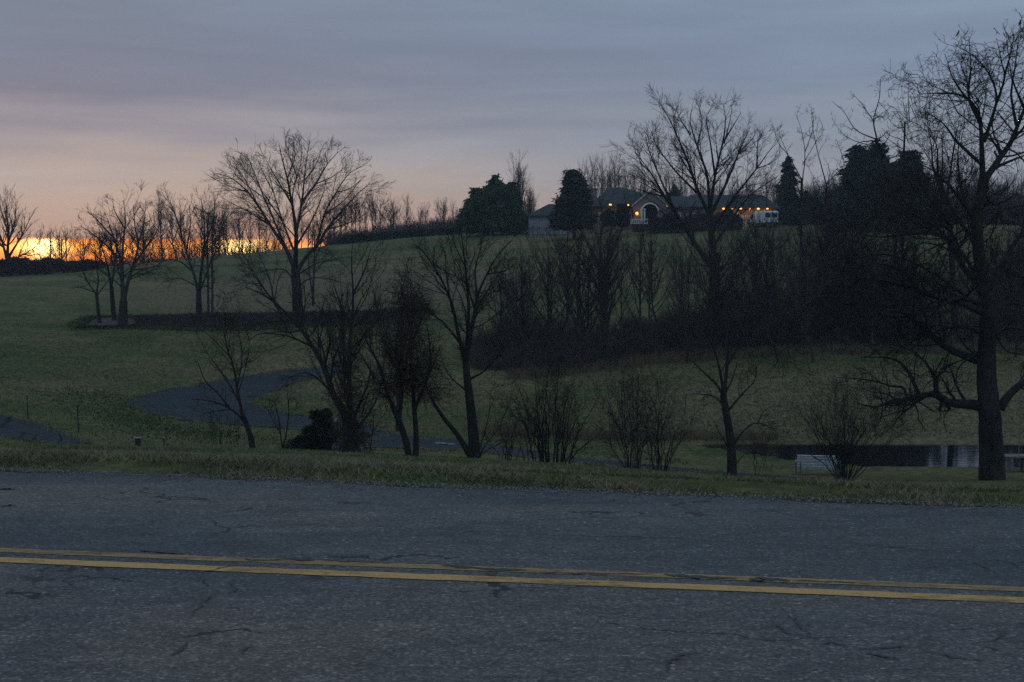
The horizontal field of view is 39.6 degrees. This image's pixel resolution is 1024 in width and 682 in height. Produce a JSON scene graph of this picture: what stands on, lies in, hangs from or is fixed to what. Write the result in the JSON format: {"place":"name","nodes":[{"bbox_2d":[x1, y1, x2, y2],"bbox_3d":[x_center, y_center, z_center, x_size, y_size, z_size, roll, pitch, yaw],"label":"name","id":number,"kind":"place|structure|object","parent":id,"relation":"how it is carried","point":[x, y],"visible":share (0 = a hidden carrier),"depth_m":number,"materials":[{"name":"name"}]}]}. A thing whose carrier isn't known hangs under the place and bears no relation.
{"place":"outdoors","nodes":[
{"label":"outdoors","id":0,"kind":"place"},
{"bbox_2d":[123,360,424,440],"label":"driveway","id":1,"kind":"structure","parent":0,"point":[180,401],"depth_m":76.48,"materials":[{"name":"grey asphalt"}]},
{"bbox_2d":[0,414,821,480],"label":"driveway","id":2,"kind":"structure","parent":0,"point":[21,429],"depth_m":56.63,"materials":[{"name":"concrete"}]},
{"bbox_2d":[0,472,1023,681],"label":"road","id":3,"kind":"structure","parent":0,"point":[115,578],"depth_m":7.11,"materials":[{"name":"grey asphalt"}]},
{"bbox_2d":[0,224,1023,507],"bbox_3d":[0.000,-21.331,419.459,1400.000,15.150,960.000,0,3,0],"label":"ground","id":4,"kind":"structure","parent":0,"point":[46,300],"depth_m":88.31,"materials":[{"name":"green plant"}]},
{"bbox_2d":[0,185,48,276],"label":"bare tree","id":5,"kind":"object","parent":4,"relation":"on","point":[7,236],"visible":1,"depth_m":166.18,"materials":[{"name":"brown plant"}]},
{"bbox_2d":[0,255,104,276],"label":"hedge","id":6,"kind":"object","parent":4,"relation":"on","point":[27,266],"visible":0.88,"depth_m":167.59,"materials":[{"name":"green plant"}]},
{"bbox_2d":[51,223,82,260],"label":"bare tree","id":7,"kind":"object","parent":4,"relation":"on","point":[68,241],"visible":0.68,"depth_m":223.10,"materials":[{"name":"brown plant"}]},
{"bbox_2d":[70,179,179,325],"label":"bare tree","id":8,"kind":"object","parent":4,"relation":"on","point":[123,312],"visible":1,"depth_m":111.50,"materials":[{"name":"brown plant"}]},
{"bbox_2d":[109,204,161,257],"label":"bare tree","id":9,"kind":"object","parent":4,"relation":"on","point":[139,228],"visible":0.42,"depth_m":227.58,"materials":[{"name":"brown plant"}]},
{"bbox_2d":[6,384,296,442],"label":"grass","id":10,"kind":"structure","parent":4,"relation":"on","point":[147,419],"depth_m":67.82,"materials":[{"name":"green plant"}]},
{"bbox_2d":[147,187,179,260],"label":"bare tree","id":11,"kind":"object","parent":4,"relation":"on","point":[159,229],"visible":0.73,"depth_m":194.27,"materials":[{"name":"brown plant"}]},
{"bbox_2d":[65,221,293,266],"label":"hilltop brush","id":12,"kind":"object","parent":4,"relation":"on","point":[261,247],"visible":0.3,"depth_m":201.66,"materials":[{"name":"brown plant"}]},
{"bbox_2d":[202,396,246,444],"bbox_3d":[-9.154,2.690,45.231,1.492,2.037,1.098,-1,3,-20],"label":"shrub","id":13,"kind":"object","parent":4,"relation":"on","point":[235,422],"visible":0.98,"depth_m":45.21,"materials":[{"name":"brown plant"}]},
{"bbox_2d":[186,273,268,447],"bbox_3d":[-8.502,0.705,42.376,2.454,5.586,2.925,-1,3,-13],"label":"bare tree","id":14,"kind":"object","parent":4,"relation":"on","point":[243,418],"visible":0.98,"depth_m":42.17,"materials":[{"name":"brown plant"}]},
{"bbox_2d":[57,306,441,332],"bbox_3d":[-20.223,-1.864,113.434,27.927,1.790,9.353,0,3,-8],"label":"ground cover","id":15,"kind":"object","parent":4,"relation":"on","point":[163,321],"visible":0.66,"depth_m":112.84,"materials":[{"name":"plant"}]},
{"bbox_2d":[71,255,113,322],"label":"bare tree","id":16,"kind":"object","parent":15,"relation":"on","point":[98,307],"visible":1,"depth_m":110.94,"materials":[{"name":"brown plant"}]},
{"bbox_2d":[76,216,131,319],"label":"bare tree","id":17,"kind":"object","parent":15,"relation":"on","point":[113,307],"visible":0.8,"depth_m":112.73,"materials":[{"name":"brown plant"}]},
{"bbox_2d":[147,181,249,323],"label":"bare tree","id":18,"kind":"object","parent":15,"relation":"on","point":[198,287],"visible":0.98,"depth_m":112.72,"materials":[{"name":"brown plant"}]},
{"bbox_2d":[184,201,231,314],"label":"bare tree","id":19,"kind":"object","parent":15,"relation":"on","point":[212,281],"visible":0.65,"depth_m":115.77,"materials":[{"name":"brown plant"}]},
{"bbox_2d":[199,127,395,321],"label":"bare tree","id":20,"kind":"object","parent":15,"relation":"on","point":[293,261],"visible":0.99,"depth_m":112.17,"materials":[{"name":"brown plant"}]},
{"bbox_2d":[221,246,288,329],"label":"bare tree","id":21,"kind":"object","parent":4,"relation":"on","point":[277,308],"visible":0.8,"depth_m":106.80,"materials":[{"name":"brown plant"}]},
{"bbox_2d":[257,382,310,448],"bbox_3d":[-7.177,2.522,45.061,1.968,2.610,1.365,2,4,32],"label":"sapling","id":22,"kind":"object","parent":4,"relation":"on","point":[271,405],"visible":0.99,"depth_m":45.16,"materials":[{"name":"brown plant"}]},
{"bbox_2d":[279,434,305,449],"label":"evergreen bush","id":23,"kind":"object","parent":4,"relation":"on","point":[297,442],"visible":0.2,"depth_m":44.14,"materials":[{"name":"green plant"}]},
{"bbox_2d":[214,200,403,452],"bbox_3d":[-5.753,-0.240,41.229,5.518,7.884,4.578,0,3,0],"label":"bare tree","id":24,"kind":"object","parent":4,"relation":"on","point":[347,419],"visible":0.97,"depth_m":40.37,"materials":[{"name":"brown plant"}]},
{"bbox_2d":[299,213,331,305],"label":"bare tree","id":25,"kind":"object","parent":4,"relation":"on","point":[314,270],"visible":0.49,"depth_m":121.86,"materials":[{"name":"brown plant"}]},
{"bbox_2d":[300,406,341,450],"bbox_3d":[-5.818,2.958,43.287,1.346,1.932,1.200,0,3,0],"label":"evergreen bush","id":26,"kind":"object","parent":4,"relation":"on","point":[311,438],"visible":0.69,"depth_m":43.11,"materials":[{"name":"green plant"}]},
{"bbox_2d":[295,261,382,407],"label":"bare tree","id":27,"kind":"object","parent":4,"relation":"on","point":[332,350],"visible":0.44,"depth_m":66.24,"materials":[{"name":"brown plant"}]},
{"bbox_2d":[344,395,395,452],"bbox_3d":[-3.818,2.424,39.042,1.594,1.893,0.699,2,3,30],"label":"sapling","id":28,"kind":"object","parent":4,"relation":"on","point":[372,430],"visible":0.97,"depth_m":39.18,"materials":[{"name":"brown plant"}]},
{"bbox_2d":[355,255,435,431],"bbox_3d":[-5.312,0.152,63.979,3.974,8.491,2.725,-1,3,-11],"label":"bare tree","id":29,"kind":"object","parent":4,"relation":"on","point":[396,425],"visible":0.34,"depth_m":64.07,"materials":[{"name":"brown plant"}]},
{"bbox_2d":[329,266,466,455],"bbox_3d":[-3.111,0.667,41.111,3.412,5.900,3.525,2,4,36],"label":"bare tree","id":30,"kind":"object","parent":4,"relation":"on","point":[412,373],"visible":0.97,"depth_m":41.01,"materials":[{"name":"brown plant"}]},
{"bbox_2d":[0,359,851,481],"bbox_3d":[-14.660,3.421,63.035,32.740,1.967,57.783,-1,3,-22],"label":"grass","id":31,"kind":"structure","parent":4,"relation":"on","point":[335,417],"depth_m":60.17,"materials":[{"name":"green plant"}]},
{"bbox_2d":[323,210,532,245],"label":"distant wood","id":32,"kind":"object","parent":4,"relation":"on","point":[414,224],"visible":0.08,"depth_m":217.26,"materials":[{"name":"brown plant"}]},
{"bbox_2d":[0,360,856,481],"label":"dry grass","id":33,"kind":"structure","parent":4,"relation":"on","point":[270,391],"depth_m":60.19,"materials":[{"name":"brown plant"}]},
{"bbox_2d":[336,226,527,244],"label":"hedge","id":34,"kind":"object","parent":4,"relation":"on","point":[406,233],"visible":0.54,"depth_m":199.82,"materials":[{"name":"green plant"}]},
{"bbox_2d":[388,185,539,458],"bbox_3d":[-1.267,-0.336,41.512,4.535,8.258,4.055,-2,4,-36],"label":"bare tree","id":35,"kind":"object","parent":4,"relation":"on","point":[472,449],"visible":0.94,"depth_m":41.75,"materials":[{"name":"brown plant"}]},
{"bbox_2d":[454,173,527,234],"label":"evergreen tree","id":36,"kind":"object","parent":4,"relation":"on","point":[479,200],"visible":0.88,"depth_m":186.25,"materials":[{"name":"green plant"}]},
{"bbox_2d":[481,409,531,460],"bbox_3d":[-0.149,2.905,43.299,1.482,2.043,1.321,-3,4,-43],"label":"shrub","id":37,"kind":"object","parent":4,"relation":"on","point":[506,447],"visible":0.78,"depth_m":43.23,"materials":[{"name":"brown plant"}]},
{"bbox_2d":[0,442,1023,507],"bbox_3d":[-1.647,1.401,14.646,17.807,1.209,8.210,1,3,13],"label":"dry grass","id":38,"kind":"structure","parent":4,"relation":"on","point":[324,460],"depth_m":11.24,"materials":[{"name":"brown plant"}]},
{"bbox_2d":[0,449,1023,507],"bbox_3d":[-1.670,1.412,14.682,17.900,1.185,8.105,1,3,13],"label":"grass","id":39,"kind":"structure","parent":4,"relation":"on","point":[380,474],"depth_m":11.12,"materials":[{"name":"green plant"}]},
{"bbox_2d":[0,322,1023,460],"bbox_3d":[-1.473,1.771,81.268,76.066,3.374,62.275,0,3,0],"label":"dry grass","id":40,"kind":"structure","parent":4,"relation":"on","point":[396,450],"depth_m":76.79,"materials":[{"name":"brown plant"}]},
{"bbox_2d":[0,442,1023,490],"bbox_3d":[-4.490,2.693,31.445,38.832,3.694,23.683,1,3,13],"label":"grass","id":41,"kind":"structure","parent":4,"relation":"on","point":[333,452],"depth_m":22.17,"materials":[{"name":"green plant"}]},
{"bbox_2d":[0,464,1023,512],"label":"gravel","id":42,"kind":"structure","parent":4,"relation":"on","point":[581,490],"depth_m":10.26,"materials":[{"name":"grey gravel"}]},
{"bbox_2d":[479,254,547,348],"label":"bare tree","id":43,"kind":"object","parent":4,"relation":"on","point":[502,324],"visible":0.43,"depth_m":95.83,"materials":[{"name":"brown plant"}]},
{"bbox_2d":[484,236,548,352],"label":"bare tree","id":44,"kind":"object","parent":4,"relation":"on","point":[520,321],"visible":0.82,"depth_m":91.86,"materials":[{"name":"brown plant"}]},
{"bbox_2d":[497,247,537,350],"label":"bare tree","id":45,"kind":"object","parent":4,"relation":"on","point":[519,294],"visible":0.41,"depth_m":94.03,"materials":[{"name":"brown plant"}]},
{"bbox_2d":[506,149,530,210],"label":"poplar tree","id":46,"kind":"object","parent":4,"relation":"on","point":[519,176],"visible":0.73,"depth_m":199.21,"materials":[{"name":"brown plant"}]},
{"bbox_2d":[525,238,568,328],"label":"bare tree","id":47,"kind":"object","parent":4,"relation":"on","point":[551,295],"visible":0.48,"depth_m":99.83,"materials":[{"name":"brown plant"}]},
{"bbox_2d":[526,204,569,235],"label":"outbuilding","id":48,"kind":"structure","parent":4,"relation":"on","point":[539,216],"depth_m":181.50,"materials":[{"name":"grey"}]},
{"bbox_2d":[511,220,585,352],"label":"bare tree","id":49,"kind":"object","parent":4,"relation":"on","point":[547,283],"visible":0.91,"depth_m":91.95,"materials":[{"name":"brown plant"}]},
{"bbox_2d":[493,338,618,463],"bbox_3d":[1.281,1.875,41.112,3.660,3.953,2.441,0,3,0],"label":"shrub","id":50,"kind":"object","parent":4,"relation":"on","point":[542,451],"visible":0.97,"depth_m":41.05,"materials":[{"name":"brown plant"}]},
{"bbox_2d":[524,212,603,330],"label":"bare tree","id":51,"kind":"object","parent":4,"relation":"on","point":[549,234],"visible":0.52,"depth_m":104.30,"materials":[{"name":"brown plant"}]},
{"bbox_2d":[547,168,596,239],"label":"conifer tree","id":52,"kind":"object","parent":4,"relation":"on","point":[575,184],"visible":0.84,"depth_m":170.28,"materials":[{"name":"green plant"}]},
{"bbox_2d":[543,218,620,338],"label":"bare tree","id":53,"kind":"object","parent":4,"relation":"on","point":[571,304],"visible":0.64,"depth_m":92.49,"materials":[{"name":"brown plant"}]},
{"bbox_2d":[547,214,617,331],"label":"bare tree","id":54,"kind":"object","parent":4,"relation":"on","point":[587,305],"visible":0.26,"depth_m":96.44,"materials":[{"name":"brown plant"}]},
{"bbox_2d":[551,231,624,356],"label":"bare tree","id":55,"kind":"object","parent":4,"relation":"on","point":[578,291],"visible":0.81,"depth_m":90.90,"materials":[{"name":"brown plant"}]},
{"bbox_2d":[546,191,651,345],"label":"bare tree","id":56,"kind":"object","parent":4,"relation":"on","point":[603,232],"visible":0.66,"depth_m":93.76,"materials":[{"name":"brown plant"}]},
{"bbox_2d":[575,203,636,348],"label":"bare tree","id":57,"kind":"object","parent":4,"relation":"on","point":[616,267],"visible":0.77,"depth_m":90.41,"materials":[{"name":"brown plant"}]},
{"bbox_2d":[576,202,644,364],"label":"bare tree","id":58,"kind":"object","parent":4,"relation":"on","point":[607,286],"visible":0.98,"depth_m":89.26,"materials":[{"name":"brown plant"}]},
{"bbox_2d":[615,202,630,227],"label":"evergreen bush","id":59,"kind":"object","parent":4,"relation":"on","point":[621,209],"visible":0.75,"depth_m":174.92,"materials":[{"name":"green plant"}]},
{"bbox_2d":[586,340,669,467],"bbox_3d":[3.362,1.882,40.182,2.616,4.052,3.278,0,3,0],"label":"shrub","id":60,"kind":"object","parent":4,"relation":"on","point":[637,459],"visible":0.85,"depth_m":40.03,"materials":[{"name":"brown plant"}]},
{"bbox_2d":[597,212,661,325],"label":"bare tree","id":61,"kind":"object","parent":4,"relation":"on","point":[639,278],"visible":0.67,"depth_m":104.25,"materials":[{"name":"brown plant"}]},
{"bbox_2d":[478,420,781,445],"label":"dry grass","id":62,"kind":"structure","parent":4,"relation":"on","point":[703,435],"depth_m":62.12,"materials":[{"name":"brown plant"}]},
{"bbox_2d":[627,228,679,326],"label":"bare tree","id":63,"kind":"object","parent":4,"relation":"on","point":[649,281],"visible":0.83,"depth_m":102.37,"materials":[{"name":"brown plant"}]},
{"bbox_2d":[632,212,674,322],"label":"bare tree","id":64,"kind":"object","parent":4,"relation":"on","point":[651,241],"visible":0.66,"depth_m":106.01,"materials":[{"name":"brown plant"}]},
{"bbox_2d":[618,352,707,471],"bbox_3d":[4.266,2.106,39.649,2.388,3.633,2.691,-2,4,-36],"label":"shrub","id":65,"kind":"object","parent":4,"relation":"on","point":[657,440],"visible":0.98,"depth_m":39.61,"materials":[{"name":"brown plant"}]},
{"bbox_2d":[660,238,691,310],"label":"bare tree","id":66,"kind":"object","parent":4,"relation":"on","point":[675,272],"visible":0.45,"depth_m":106.66,"materials":[{"name":"brown plant"}]},
{"bbox_2d":[655,223,701,331],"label":"bare tree","id":67,"kind":"object","parent":4,"relation":"on","point":[681,294],"visible":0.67,"depth_m":98.99,"materials":[{"name":"brown plant"}]},
{"bbox_2d":[589,187,779,230],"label":"house","id":68,"kind":"structure","parent":4,"relation":"on","point":[642,205],"depth_m":187.35,"materials":[{"name":"brick"}]},
{"bbox_2d":[601,84,788,322],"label":"bare tree","id":69,"kind":"object","parent":4,"relation":"on","point":[710,214],"visible":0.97,"depth_m":99.04,"materials":[{"name":"brown plant"}]},
{"bbox_2d":[647,209,743,232],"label":"hedge","id":70,"kind":"object","parent":4,"relation":"on","point":[699,217],"visible":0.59,"depth_m":174.93,"materials":[{"name":"green plant"}]},
{"bbox_2d":[661,243,731,363],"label":"bare tree","id":71,"kind":"object","parent":4,"relation":"on","point":[688,312],"visible":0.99,"depth_m":89.02,"materials":[{"name":"brown plant"}]},
{"bbox_2d":[674,210,749,348],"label":"bare tree","id":72,"kind":"object","parent":4,"relation":"on","point":[717,266],"visible":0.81,"depth_m":92.22,"materials":[{"name":"brown plant"}]},
{"bbox_2d":[685,213,757,352],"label":"bare tree","id":73,"kind":"object","parent":4,"relation":"on","point":[721,302],"visible":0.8,"depth_m":91.50,"materials":[{"name":"brown plant"}]},
{"bbox_2d":[697,210,753,315],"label":"bare tree","id":74,"kind":"object","parent":4,"relation":"on","point":[721,238],"visible":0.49,"depth_m":98.73,"materials":[{"name":"brown plant"}]},
{"bbox_2d":[669,277,795,476],"bbox_3d":[6.402,1.124,41.197,3.996,6.102,2.246,-2,3,-28],"label":"bare tree","id":75,"kind":"object","parent":4,"relation":"on","point":[730,443],"visible":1,"depth_m":41.13,"materials":[{"name":"brown plant"}]},
{"bbox_2d":[453,224,1023,374],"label":"undergrowth","id":76,"kind":"object","parent":4,"relation":"on","point":[592,349],"visible":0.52,"depth_m":93.93,"materials":[{"name":"brown plant"}]},
{"bbox_2d":[721,200,789,292],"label":"bare tree","id":77,"kind":"object","parent":4,"relation":"on","point":[756,228],"visible":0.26,"depth_m":105.12,"materials":[{"name":"brown plant"}]},
{"bbox_2d":[732,223,791,347],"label":"bare tree","id":78,"kind":"object","parent":4,"relation":"on","point":[739,261],"visible":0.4,"depth_m":93.10,"materials":[{"name":"brown plant"}]},
{"bbox_2d":[726,178,798,361],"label":"bare tree","id":79,"kind":"object","parent":4,"relation":"on","point":[770,270],"visible":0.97,"depth_m":87.46,"materials":[{"name":"brown plant"}]},
{"bbox_2d":[749,211,777,225],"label":"parked van","id":80,"kind":"object","parent":4,"relation":"on","point":[764,216],"visible":0.54,"depth_m":179.66,"materials":[{"name":"white paint"}]},
{"bbox_2d":[504,337,1023,381],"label":"dry grass","id":81,"kind":"structure","parent":4,"relation":"on","point":[673,358],"depth_m":90.12,"materials":[{"name":"brown plant"}]},
{"bbox_2d":[744,424,787,474],"bbox_3d":[7.917,3.461,44.125,1.304,2.004,1.110,1,3,25],"label":"shrub","id":82,"kind":"object","parent":4,"relation":"on","point":[754,454],"visible":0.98,"depth_m":44.23,"materials":[{"name":"brown plant"}]},
{"bbox_2d":[750,208,816,322],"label":"bare tree","id":83,"kind":"object","parent":4,"relation":"on","point":[760,244],"visible":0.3,"depth_m":100.00,"materials":[{"name":"brown plant"}]},
{"bbox_2d":[773,155,800,223],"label":"spruce tree","id":84,"kind":"object","parent":4,"relation":"on","point":[787,176],"visible":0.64,"depth_m":190.93,"materials":[{"name":"green plant"}]},
{"bbox_2d":[762,103,824,340],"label":"bare tree","id":85,"kind":"object","parent":4,"relation":"on","point":[800,204],"visible":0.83,"depth_m":94.43,"materials":[{"name":"brown plant"}]},
{"bbox_2d":[769,198,837,317],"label":"bare tree","id":86,"kind":"object","parent":4,"relation":"on","point":[829,217],"visible":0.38,"depth_m":96.33,"materials":[{"name":"brown plant"}]},
{"bbox_2d":[795,455,840,473],"bbox_3d":[10.506,4.393,48.812,1.560,1.048,0.831,1,3,12],"label":"park bench","id":87,"kind":"object","parent":4,"relation":"on","point":[802,462],"visible":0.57,"depth_m":48.56,"materials":[{"name":"paint"}]},
{"bbox_2d":[796,108,856,330],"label":"bare tree","id":88,"kind":"object","parent":4,"relation":"on","point":[825,197],"visible":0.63,"depth_m":95.73,"materials":[{"name":"brown plant"}]},
{"bbox_2d":[774,359,914,481],"bbox_3d":[9.966,2.453,42.246,4.411,3.963,2.764,-1,3,-15],"label":"shrub","id":89,"kind":"object","parent":4,"relation":"on","point":[848,452],"visible":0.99,"depth_m":42.07,"materials":[{"name":"brown plant"}]},
{"bbox_2d":[829,144,884,231],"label":"conifer tree","id":90,"kind":"object","parent":4,"relation":"on","point":[858,153],"visible":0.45,"depth_m":169.98,"materials":[{"name":"green plant"}]},
{"bbox_2d":[692,177,1023,224],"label":"distant wood","id":91,"kind":"object","parent":4,"relation":"on","point":[1014,200],"visible":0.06,"depth_m":204.81,"materials":[{"name":"brown plant"}]},
{"bbox_2d":[831,75,925,336],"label":"bare tree","id":92,"kind":"object","parent":4,"relation":"on","point":[880,156],"visible":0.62,"depth_m":96.41,"materials":[{"name":"brown plant"}]},
{"bbox_2d":[738,9,1023,480],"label":"old oak tree","id":93,"kind":"object","parent":4,"relation":"on","point":[988,405],"visible":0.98,"depth_m":45.79,"materials":[{"name":"brown plant"}]},
{"bbox_2d":[867,142,895,226],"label":"conifer tree","id":94,"kind":"object","parent":4,"relation":"on","point":[885,151],"visible":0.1,"depth_m":174.64,"materials":[{"name":"green plant"}]},
{"bbox_2d":[876,71,931,331],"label":"bare tree","id":95,"kind":"object","parent":4,"relation":"on","point":[903,154],"visible":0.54,"depth_m":98.37,"materials":[{"name":"brown plant"}]},
{"bbox_2d":[876,149,945,232],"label":"conifer tree","id":96,"kind":"object","parent":4,"relation":"on","point":[911,160],"visible":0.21,"depth_m":167.50,"materials":[{"name":"green plant"}]},
{"bbox_2d":[893,96,994,335],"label":"bare tree","id":97,"kind":"object","parent":4,"relation":"on","point":[951,290],"visible":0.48,"depth_m":97.76,"materials":[{"name":"brown plant"}]},
{"bbox_2d":[972,233,1012,312],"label":"bare tree","id":98,"kind":"object","parent":4,"relation":"on","point":[995,266],"visible":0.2,"depth_m":93.59,"materials":[{"name":"brown plant"}]},
{"bbox_2d":[992,224,1023,342],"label":"bare tree","id":99,"kind":"object","parent":4,"relation":"on","point":[1010,285],"visible":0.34,"depth_m":94.18,"materials":[{"name":"brown plant"}]},
{"bbox_2d":[995,203,1023,357],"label":"bare tree","id":100,"kind":"object","parent":4,"relation":"on","point":[1017,267],"visible":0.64,"depth_m":89.02,"materials":[{"name":"brown plant"}]},
{"bbox_2d":[1005,454,1023,471],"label":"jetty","id":101,"kind":"object","parent":4,"relation":"on","point":[1010,456],"visible":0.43,"depth_m":51.58,"materials":[{"name":"grey wood"}]},
{"bbox_2d":[0,0,1023,263],"label":"sky","id":102,"kind":"structure","parent":0,"point":[99,98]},
{"bbox_2d":[699,444,1023,467],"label":"pond water","id":103,"kind":"structure","parent":0,"point":[935,455],"depth_m":57.74,"materials":[{"name":"black liquid"}]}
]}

